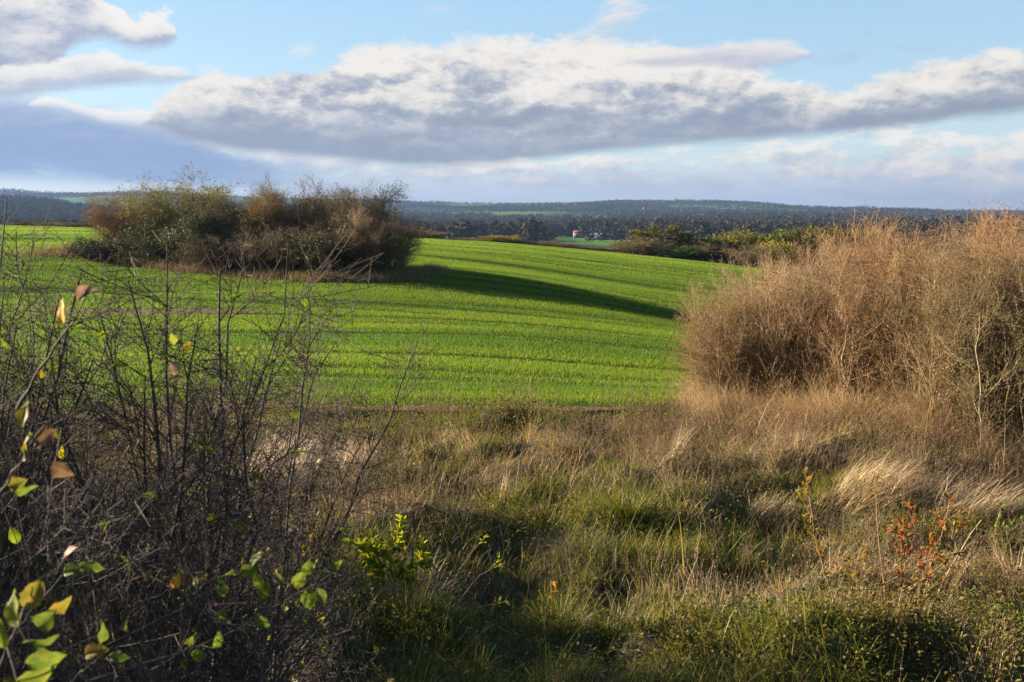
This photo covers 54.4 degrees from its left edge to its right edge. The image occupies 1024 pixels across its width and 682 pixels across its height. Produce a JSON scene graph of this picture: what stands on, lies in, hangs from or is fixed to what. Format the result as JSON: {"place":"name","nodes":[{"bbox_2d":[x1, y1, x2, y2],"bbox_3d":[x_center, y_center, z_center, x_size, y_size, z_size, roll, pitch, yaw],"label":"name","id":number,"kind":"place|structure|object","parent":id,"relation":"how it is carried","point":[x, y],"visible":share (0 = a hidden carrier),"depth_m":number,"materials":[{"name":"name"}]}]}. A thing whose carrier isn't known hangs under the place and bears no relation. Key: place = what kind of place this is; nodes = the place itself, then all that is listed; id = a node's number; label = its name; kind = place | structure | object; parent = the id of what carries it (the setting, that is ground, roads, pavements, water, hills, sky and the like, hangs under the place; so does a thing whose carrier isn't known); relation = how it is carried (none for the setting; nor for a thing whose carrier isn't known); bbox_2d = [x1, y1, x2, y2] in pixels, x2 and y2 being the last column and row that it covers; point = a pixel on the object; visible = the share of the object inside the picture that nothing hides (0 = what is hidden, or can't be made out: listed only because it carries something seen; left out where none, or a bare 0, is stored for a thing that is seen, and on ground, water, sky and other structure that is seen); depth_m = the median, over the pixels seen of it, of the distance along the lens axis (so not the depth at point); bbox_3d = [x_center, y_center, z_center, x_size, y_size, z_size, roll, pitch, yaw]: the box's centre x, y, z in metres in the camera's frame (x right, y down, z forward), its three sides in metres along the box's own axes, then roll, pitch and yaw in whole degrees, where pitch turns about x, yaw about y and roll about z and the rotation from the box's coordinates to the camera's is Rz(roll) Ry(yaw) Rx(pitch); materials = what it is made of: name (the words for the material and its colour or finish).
{"place":"outdoors","nodes":[
{"label":"outdoors","id":0,"kind":"place"},
{"bbox_2d":[3,242,452,282],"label":"dry grass","id":1,"kind":"structure","parent":0,"point":[421,271],"depth_m":53.39,"materials":[{"name":"brown plant"}]},
{"bbox_2d":[0,225,914,411],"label":"field","id":2,"kind":"structure","parent":0,"point":[446,287],"depth_m":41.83,"materials":[{"name":"green plant"}]},
{"bbox_2d":[51,308,269,313],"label":"soil","id":3,"kind":"structure","parent":2,"relation":"on","point":[148,311],"depth_m":39.83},
{"bbox_2d":[87,404,674,411],"bbox_3d":[-2.235,1.245,18.238,14.490,0.084,1.190,0,7,0],"label":"field margin","id":4,"kind":"object","parent":2,"relation":"on","point":[561,407],"visible":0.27,"depth_m":18.32,"materials":[{"name":"brown soil"}]},
{"bbox_2d":[784,222,841,272],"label":"field tree","id":5,"kind":"object","parent":2,"relation":"on","point":[796,229],"visible":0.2,"depth_m":128.16,"materials":[{"name":"green plant"}]},
{"bbox_2d":[0,246,1023,681],"bbox_3d":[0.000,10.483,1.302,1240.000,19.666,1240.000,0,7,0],"label":"ground","id":6,"kind":"structure","parent":0,"point":[632,650],"depth_m":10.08,"materials":[{"name":"green plant"}]},
{"bbox_2d":[0,577,72,681],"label":"leafy branch","id":7,"kind":"object","parent":6,"relation":"on","point":[41,663],"visible":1,"depth_m":1.27,"materials":[{"name":"green plant"}]},
{"bbox_2d":[0,200,171,681],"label":"blackthorn bush","id":8,"kind":"object","parent":6,"relation":"on","point":[39,479],"visible":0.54,"depth_m":2.97,"materials":[{"name":"brown plant"}]},
{"bbox_2d":[43,236,135,260],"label":"bramble bush","id":9,"kind":"object","parent":6,"relation":"on","point":[94,249],"visible":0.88,"depth_m":60.61,"materials":[{"name":"green plant"}]},
{"bbox_2d":[0,280,233,681],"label":"blackthorn bush","id":10,"kind":"object","parent":6,"relation":"on","point":[44,570],"visible":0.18,"depth_m":5.55,"materials":[{"name":"brown plant"}]},
{"bbox_2d":[66,182,192,257],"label":"copse bush","id":11,"kind":"object","parent":6,"relation":"on","point":[104,222],"visible":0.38,"depth_m":62.12,"materials":[{"name":"brown plant"}]},
{"bbox_2d":[100,211,220,263],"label":"copse bush","id":12,"kind":"object","parent":6,"relation":"on","point":[157,249],"visible":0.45,"depth_m":58.98,"materials":[{"name":"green plant"}]},
{"bbox_2d":[106,161,243,262],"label":"copse tree","id":13,"kind":"object","parent":6,"relation":"on","point":[162,211],"visible":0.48,"depth_m":59.70,"materials":[{"name":"green plant"}]},
{"bbox_2d":[0,218,383,681],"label":"blackthorn bush","id":14,"kind":"object","parent":6,"relation":"on","point":[214,416],"visible":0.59,"depth_m":2.99,"materials":[{"name":"brown plant"}]},
{"bbox_2d":[0,376,392,681],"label":"blackthorn bush","id":15,"kind":"object","parent":6,"relation":"on","point":[267,596],"visible":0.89,"depth_m":2.40,"materials":[{"name":"brown plant"}]},
{"bbox_2d":[0,401,73,500],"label":"leafy branch","id":16,"kind":"object","parent":15,"relation":"attached to","point":[57,469],"visible":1,"depth_m":1.46,"materials":[{"name":"brown plant"}]},
{"bbox_2d":[15,283,101,409],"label":"leafy branch","id":17,"kind":"object","parent":15,"relation":"attached to","point":[82,291],"visible":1,"depth_m":1.63,"materials":[{"name":"brown plant"}]},
{"bbox_2d":[16,546,105,631],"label":"leafy branch","id":18,"kind":"object","parent":15,"relation":"attached to","point":[89,567],"visible":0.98,"depth_m":1.87,"materials":[{"name":"green plant"}]},
{"bbox_2d":[72,619,130,681],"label":"leafy branch","id":19,"kind":"object","parent":15,"relation":"attached to","point":[92,649],"visible":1,"depth_m":1.78,"materials":[{"name":"green plant"}]},
{"bbox_2d":[153,332,217,545],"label":"leafy branch","id":20,"kind":"object","parent":15,"relation":"attached to","point":[173,368],"visible":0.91,"depth_m":2.57,"materials":[{"name":"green plant"}]},
{"bbox_2d":[105,550,266,646],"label":"leafy branch","id":21,"kind":"object","parent":15,"relation":"attached to","point":[250,569],"visible":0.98,"depth_m":2.18,"materials":[{"name":"green plant"}]},
{"bbox_2d":[85,555,343,681],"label":"leafy branch","id":22,"kind":"object","parent":15,"relation":"attached to","point":[309,597],"visible":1,"depth_m":2.08,"materials":[{"name":"green plant"}]},
{"bbox_2d":[152,195,267,265],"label":"copse bush","id":23,"kind":"object","parent":6,"relation":"on","point":[205,227],"visible":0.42,"depth_m":56.44,"materials":[{"name":"green plant"}]},
{"bbox_2d":[169,234,259,271],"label":"copse bush","id":24,"kind":"object","parent":6,"relation":"on","point":[217,255],"visible":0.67,"depth_m":55.02,"materials":[{"name":"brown plant"}]},
{"bbox_2d":[201,184,297,243],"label":"copse bush","id":25,"kind":"object","parent":6,"relation":"on","point":[223,215],"visible":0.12,"depth_m":59.02,"materials":[{"name":"brown plant"}]},
{"bbox_2d":[230,168,296,254],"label":"copse tree","id":26,"kind":"object","parent":6,"relation":"on","point":[276,190],"visible":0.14,"depth_m":57.60,"materials":[{"name":"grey plant"}]},
{"bbox_2d":[209,220,329,274],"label":"copse bush","id":27,"kind":"object","parent":6,"relation":"on","point":[270,258],"visible":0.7,"depth_m":53.28,"materials":[{"name":"brown plant"}]},
{"bbox_2d":[234,171,338,269],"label":"copse tree","id":28,"kind":"object","parent":6,"relation":"on","point":[271,216],"visible":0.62,"depth_m":55.65,"materials":[{"name":"brown plant"}]},
{"bbox_2d":[136,318,454,681],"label":"blackthorn bush","id":29,"kind":"object","parent":6,"relation":"on","point":[346,489],"visible":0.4,"depth_m":4.42,"materials":[{"name":"brown plant"}]},
{"bbox_2d":[239,418,351,500],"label":"grass tussock","id":30,"kind":"object","parent":6,"relation":"on","point":[304,448],"depth_m":12.42,"materials":[{"name":"plant"}]},
{"bbox_2d":[197,491,406,681],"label":"blackthorn bush","id":31,"kind":"object","parent":6,"relation":"on","point":[363,652],"visible":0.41,"depth_m":4.20,"materials":[{"name":"brown plant"}]},
{"bbox_2d":[284,172,363,252],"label":"copse tree","id":32,"kind":"object","parent":6,"relation":"on","point":[319,210],"visible":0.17,"depth_m":56.38,"materials":[{"name":"brown plant"}]},
{"bbox_2d":[247,213,405,274],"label":"copse bush","id":33,"kind":"object","parent":6,"relation":"on","point":[326,247],"visible":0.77,"depth_m":51.64,"materials":[{"name":"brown plant"}]},
{"bbox_2d":[311,172,389,269],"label":"copse bush","id":34,"kind":"object","parent":6,"relation":"on","point":[343,208],"visible":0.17,"depth_m":54.73,"materials":[{"name":"brown plant"}]},
{"bbox_2d":[318,426,385,479],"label":"grass tussock","id":35,"kind":"object","parent":6,"relation":"on","point":[343,453],"depth_m":14.26,"materials":[{"name":"plant"}]},
{"bbox_2d":[320,202,404,273],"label":"copse bush","id":36,"kind":"object","parent":6,"relation":"on","point":[353,219],"visible":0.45,"depth_m":51.79,"materials":[{"name":"beige plant"}]},
{"bbox_2d":[322,180,413,271],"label":"copse tree","id":37,"kind":"object","parent":6,"relation":"on","point":[378,207],"visible":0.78,"depth_m":52.89,"materials":[{"name":"brown plant"}]},
{"bbox_2d":[346,210,432,274],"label":"copse bush","id":38,"kind":"object","parent":6,"relation":"on","point":[398,252],"visible":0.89,"depth_m":51.46,"materials":[{"name":"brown plant"}]},
{"bbox_2d":[343,514,436,600],"bbox_3d":[-1.137,2.026,9.238,0.883,0.975,0.380,0,7,0],"label":"elder sapling","id":39,"kind":"object","parent":6,"relation":"on","point":[372,551],"visible":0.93,"depth_m":9.22,"materials":[{"name":"green plant"}]},
{"bbox_2d":[355,549,470,605],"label":"grass tussock","id":40,"kind":"object","parent":6,"relation":"on","point":[424,580],"depth_m":9.74,"materials":[{"name":"plant"}]},
{"bbox_2d":[399,230,453,237],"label":"field bush","id":41,"kind":"object","parent":6,"relation":"on","point":[431,234],"visible":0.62,"depth_m":129.86,"materials":[{"name":"grey plant"}]},
{"bbox_2d":[449,536,508,608],"bbox_3d":[-0.318,2.187,9.374,0.583,0.786,0.149,0,7,0],"label":"rose sapling","id":42,"kind":"object","parent":6,"relation":"on","point":[500,566],"visible":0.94,"depth_m":9.38,"materials":[{"name":"green plant"}]},
{"bbox_2d":[475,234,522,242],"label":"field bush","id":43,"kind":"object","parent":6,"relation":"on","point":[498,238],"visible":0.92,"depth_m":131.44,"materials":[{"name":"green plant"}]},
{"bbox_2d":[0,365,1023,681],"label":"dead weeds","id":44,"kind":"object","parent":6,"relation":"on","point":[672,433],"visible":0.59,"depth_m":13.40,"materials":[{"name":"beige plant"}]},
{"bbox_2d":[0,395,1023,681],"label":"dead grass","id":45,"kind":"structure","parent":6,"relation":"on","point":[746,585],"depth_m":11.39,"materials":[{"name":"beige plant"}]},
{"bbox_2d":[497,574,617,638],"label":"grass tussock","id":46,"kind":"object","parent":6,"relation":"on","point":[558,605],"depth_m":9.25,"materials":[{"name":"green plant"}]},
{"bbox_2d":[515,521,639,595],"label":"grass tussock","id":47,"kind":"object","parent":6,"relation":"on","point":[570,550],"depth_m":10.29,"materials":[{"name":"green plant"}]},
{"bbox_2d":[601,237,660,253],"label":"field bush","id":48,"kind":"object","parent":6,"relation":"on","point":[624,250],"visible":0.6,"depth_m":126.51,"materials":[{"name":"grey plant"}]},
{"bbox_2d":[585,477,678,525],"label":"grass tussock","id":49,"kind":"object","parent":6,"relation":"on","point":[631,507],"depth_m":11.35,"materials":[{"name":"green plant"}]},
{"bbox_2d":[612,235,679,255],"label":"field bush","id":50,"kind":"object","parent":6,"relation":"on","point":[651,252],"visible":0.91,"depth_m":124.55,"materials":[{"name":"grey plant"}]},
{"bbox_2d":[620,222,699,256],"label":"field tree","id":51,"kind":"object","parent":6,"relation":"on","point":[672,231],"visible":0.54,"depth_m":127.41,"materials":[{"name":"green plant"}]},
{"bbox_2d":[314,352,1023,604],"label":"straw","id":52,"kind":"object","parent":6,"relation":"on","point":[784,403],"visible":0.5,"depth_m":14.16,"materials":[{"name":"beige plant"}]},
{"bbox_2d":[645,243,718,259],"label":"field bush","id":53,"kind":"object","parent":6,"relation":"on","point":[685,253],"visible":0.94,"depth_m":122.44,"materials":[{"name":"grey plant"}]},
{"bbox_2d":[667,422,700,457],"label":"grass tussock","id":54,"kind":"object","parent":6,"relation":"on","point":[679,441],"depth_m":13.66,"materials":[{"name":"plant"}]},
{"bbox_2d":[680,238,718,259],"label":"field tree","id":55,"kind":"object","parent":6,"relation":"on","point":[691,242],"visible":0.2,"depth_m":128.36,"materials":[{"name":"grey plant"}]},
{"bbox_2d":[678,240,741,262],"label":"field bush","id":56,"kind":"object","parent":6,"relation":"on","point":[715,258],"visible":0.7,"depth_m":123.09,"materials":[{"name":"grey plant"}]},
{"bbox_2d":[672,374,751,420],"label":"grass tussock","id":57,"kind":"object","parent":6,"relation":"on","point":[704,401],"depth_m":16.98,"materials":[{"name":"plant"}]},
{"bbox_2d":[655,298,779,407],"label":"russet shrub","id":58,"kind":"object","parent":6,"relation":"on","point":[717,345],"visible":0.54,"depth_m":17.66,"materials":[{"name":"beige plant"}]},
{"bbox_2d":[696,231,741,262],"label":"field tree","id":59,"kind":"object","parent":6,"relation":"on","point":[710,240],"visible":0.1,"depth_m":128.64,"materials":[{"name":"green plant"}]},
{"bbox_2d":[671,508,781,580],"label":"grass tussock","id":60,"kind":"object","parent":6,"relation":"on","point":[731,555],"depth_m":10.49,"materials":[{"name":"green plant"}]},
{"bbox_2d":[666,268,792,403],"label":"russet shrub","id":61,"kind":"object","parent":6,"relation":"on","point":[706,307],"visible":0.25,"depth_m":17.99,"materials":[{"name":"beige plant"}]},
{"bbox_2d":[657,287,815,399],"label":"russet shrub","id":62,"kind":"object","parent":6,"relation":"on","point":[733,354],"visible":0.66,"depth_m":17.61,"materials":[{"name":"beige plant"}]},
{"bbox_2d":[703,227,775,263],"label":"field tree","id":63,"kind":"object","parent":6,"relation":"on","point":[738,238],"visible":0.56,"depth_m":125.35,"materials":[{"name":"green plant"}]},
{"bbox_2d":[719,242,778,267],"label":"field bush","id":64,"kind":"object","parent":6,"relation":"on","point":[748,255],"visible":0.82,"depth_m":117.06,"materials":[{"name":"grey plant"}]},
{"bbox_2d":[700,242,833,383],"bbox_3d":[4.896,-0.268,19.363,2.887,3.369,2.795,-1,7,-10],"label":"russet shrub","id":65,"kind":"object","parent":6,"relation":"on","point":[723,278],"visible":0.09,"depth_m":19.52,"materials":[{"name":"brown plant"}]},
{"bbox_2d":[754,236,801,267],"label":"field tree","id":66,"kind":"object","parent":6,"relation":"on","point":[772,247],"visible":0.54,"depth_m":118.75,"materials":[{"name":"green plant"}]},
{"bbox_2d":[743,485,821,534],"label":"grass tussock","id":67,"kind":"object","parent":6,"relation":"on","point":[771,507],"depth_m":12.00,"materials":[{"name":"plant"}]},
{"bbox_2d":[728,597,838,647],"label":"bramble","id":68,"kind":"object","parent":6,"relation":"on","point":[767,604],"visible":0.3,"depth_m":8.05,"materials":[{"name":"green plant"}]},
{"bbox_2d":[721,230,865,403],"bbox_3d":[4.996,-0.258,17.802,2.736,3.494,2.886,0,7,-1],"label":"russet shrub","id":69,"kind":"object","parent":6,"relation":"on","point":[770,311],"visible":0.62,"depth_m":17.28,"materials":[{"name":"beige plant"}]},
{"bbox_2d":[765,224,822,269],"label":"field tree","id":70,"kind":"object","parent":6,"relation":"on","point":[780,235],"visible":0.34,"depth_m":126.40,"materials":[{"name":"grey plant"}]},
{"bbox_2d":[795,467,835,601],"bbox_3d":[2.641,1.788,8.556,0.469,1.420,0.249,3,8,23],"label":"sapling","id":71,"kind":"object","parent":6,"relation":"on","point":[805,485],"visible":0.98,"depth_m":8.55,"materials":[{"name":"brown plant"}]},
{"bbox_2d":[801,225,858,272],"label":"field tree","id":72,"kind":"object","parent":6,"relation":"on","point":[830,233],"visible":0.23,"depth_m":126.27,"materials":[{"name":"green plant"}]},
{"bbox_2d":[773,361,891,430],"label":"grass tussock","id":73,"kind":"object","parent":6,"relation":"on","point":[835,407],"depth_m":15.50,"materials":[{"name":"plant"}]},
{"bbox_2d":[771,216,899,397],"bbox_3d":[5.936,-0.556,19.200,2.880,3.892,3.038,5,9,38],"label":"russet shrub","id":74,"kind":"object","parent":6,"relation":"on","point":[831,264],"visible":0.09,"depth_m":18.78,"materials":[{"name":"brown plant"}]},
{"bbox_2d":[757,238,928,412],"bbox_3d":[5.413,-0.134,16.817,2.478,3.160,3.191,-4,8,-32],"label":"russet shrub","id":75,"kind":"object","parent":6,"relation":"on","point":[839,351],"visible":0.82,"depth_m":16.48,"materials":[{"name":"brown plant"}]},
{"bbox_2d":[828,222,864,268],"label":"field tree","id":76,"kind":"object","parent":6,"relation":"on","point":[843,230],"visible":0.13,"depth_m":128.49,"materials":[{"name":"green plant"}]},
{"bbox_2d":[843,541,872,588],"bbox_3d":[3.114,2.121,8.993,0.253,0.652,0.216,0,7,0],"label":"sapling","id":77,"kind":"object","parent":6,"relation":"on","point":[851,575],"visible":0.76,"depth_m":8.99,"materials":[{"name":"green plant"}]},
{"bbox_2d":[775,223,941,390],"bbox_3d":[7.447,-0.596,21.002,3.645,3.866,3.455,6,9,40],"label":"russet shrub","id":78,"kind":"object","parent":6,"relation":"on","point":[844,256],"visible":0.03,"depth_m":21.30,"materials":[{"name":"brown plant"}]},
{"bbox_2d":[804,200,945,398],"bbox_3d":[6.805,-0.627,18.662,3.125,4.015,3.211,-3,8,-24],"label":"russet shrub","id":79,"kind":"object","parent":6,"relation":"on","point":[864,245],"visible":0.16,"depth_m":18.45,"materials":[{"name":"brown plant"}]},
{"bbox_2d":[851,224,903,271],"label":"field tree","id":80,"kind":"object","parent":6,"relation":"on","point":[871,243],"visible":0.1,"depth_m":128.25,"materials":[{"name":"plant"}]},
{"bbox_2d":[872,473,885,599],"bbox_3d":[3.199,1.804,8.688,0.209,1.339,0.113,-4,8,-29],"label":"sapling","id":81,"kind":"object","parent":6,"relation":"on","point":[878,530],"visible":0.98,"depth_m":8.67,"materials":[{"name":"brown plant"}]},
{"bbox_2d":[829,450,937,515],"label":"grass tussock","id":82,"kind":"object","parent":6,"relation":"on","point":[879,481],"depth_m":11.82,"materials":[{"name":"plant"}]},
{"bbox_2d":[794,216,993,413],"bbox_3d":[6.305,-0.308,16.188,3.058,3.448,2.976,-4,8,-29],"label":"russet shrub","id":83,"kind":"object","parent":6,"relation":"on","point":[890,347],"visible":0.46,"depth_m":16.02,"materials":[{"name":"brown plant"}]},
{"bbox_2d":[884,499,920,603],"bbox_3d":[3.460,1.920,8.853,0.323,1.085,0.246,0,7,0],"label":"sapling","id":84,"kind":"object","parent":6,"relation":"on","point":[907,549],"visible":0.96,"depth_m":8.82,"materials":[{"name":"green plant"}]},
{"bbox_2d":[853,372,998,443],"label":"grass tussock","id":85,"kind":"object","parent":6,"relation":"on","point":[908,405],"depth_m":14.66,"materials":[{"name":"plant"}]},
{"bbox_2d":[910,617,949,657],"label":"bramble","id":86,"kind":"object","parent":6,"relation":"on","point":[933,623],"visible":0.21,"depth_m":7.81,"materials":[{"name":"green plant"}]},
{"bbox_2d":[853,225,1023,434],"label":"russet shrub","id":87,"kind":"object","parent":6,"relation":"on","point":[924,364],"visible":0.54,"depth_m":14.87,"materials":[{"name":"brown plant"}]},
{"bbox_2d":[911,491,970,607],"bbox_3d":[3.713,1.910,8.659,0.548,1.199,0.265,0,7,0],"label":"sapling","id":88,"kind":"object","parent":6,"relation":"on","point":[956,525],"visible":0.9,"depth_m":8.64,"materials":[{"name":"orange plant"}]},
{"bbox_2d":[872,212,1011,392],"bbox_3d":[7.977,-0.452,17.834,2.726,3.755,3.510,-1,7,-9],"label":"russet shrub","id":89,"kind":"object","parent":6,"relation":"on","point":[941,245],"visible":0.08,"depth_m":17.64,"materials":[{"name":"brown plant"}]},
{"bbox_2d":[885,228,1023,457],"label":"russet shrub","id":90,"kind":"object","parent":6,"relation":"on","point":[980,391],"visible":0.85,"depth_m":14.33,"materials":[{"name":"brown plant"}]},
{"bbox_2d":[900,191,1023,401],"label":"russet shrub","id":91,"kind":"object","parent":6,"relation":"on","point":[998,233],"visible":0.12,"depth_m":16.94,"materials":[{"name":"brown plant"}]},
{"bbox_2d":[913,464,1023,520],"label":"grass tussock","id":92,"kind":"object","parent":6,"relation":"on","point":[967,506],"depth_m":11.34,"materials":[{"name":"plant"}]},
{"bbox_2d":[920,203,1023,438],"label":"russet shrub","id":93,"kind":"object","parent":6,"relation":"on","point":[1009,286],"visible":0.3,"depth_m":14.92,"materials":[{"name":"brown plant"}]},
{"bbox_2d":[924,207,1023,277],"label":"russet shrub","id":94,"kind":"object","parent":6,"relation":"on","point":[970,238],"depth_m":19.61,"materials":[{"name":"brown plant"}]},
{"bbox_2d":[952,605,1023,643],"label":"bramble","id":95,"kind":"object","parent":6,"relation":"on","point":[990,617],"visible":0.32,"depth_m":7.79,"materials":[{"name":"green plant"}]},
{"bbox_2d":[989,500,1023,562],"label":"weed","id":96,"kind":"object","parent":6,"relation":"on","point":[1009,522],"visible":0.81,"depth_m":10.18,"materials":[{"name":"green plant"}]},
{"bbox_2d":[0,191,1023,248],"bbox_3d":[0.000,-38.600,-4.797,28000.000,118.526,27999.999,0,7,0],"label":"hills","id":97,"kind":"structure","parent":0,"point":[561,238],"depth_m":2736.06,"materials":[{"name":"green plant"}]},
{"bbox_2d":[0,211,1023,249],"bbox_3d":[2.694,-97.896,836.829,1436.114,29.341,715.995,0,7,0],"label":"valley woods","id":98,"kind":"object","parent":97,"relation":"on","point":[534,230],"visible":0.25,"depth_m":688.54,"materials":[{"name":"green plant"}]},
{"bbox_2d":[0,188,1023,217],"bbox_3d":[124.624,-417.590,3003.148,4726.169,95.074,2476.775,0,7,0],"label":"hill woods","id":99,"kind":"object","parent":97,"relation":"on","point":[911,212],"visible":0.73,"depth_m":2783.79,"materials":[{"name":"green plant"}]},
{"bbox_2d":[0,194,1023,225],"bbox_3d":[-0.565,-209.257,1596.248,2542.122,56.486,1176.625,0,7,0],"label":"valley woods","id":100,"kind":"object","parent":97,"relation":"on","point":[34,205],"visible":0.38,"depth_m":1503.66,"materials":[{"name":"plant"}]},
{"bbox_2d":[0,0,1023,210],"label":"sky","id":101,"kind":"structure","parent":0,"point":[844,103],"materials":[{"name":"blue"}]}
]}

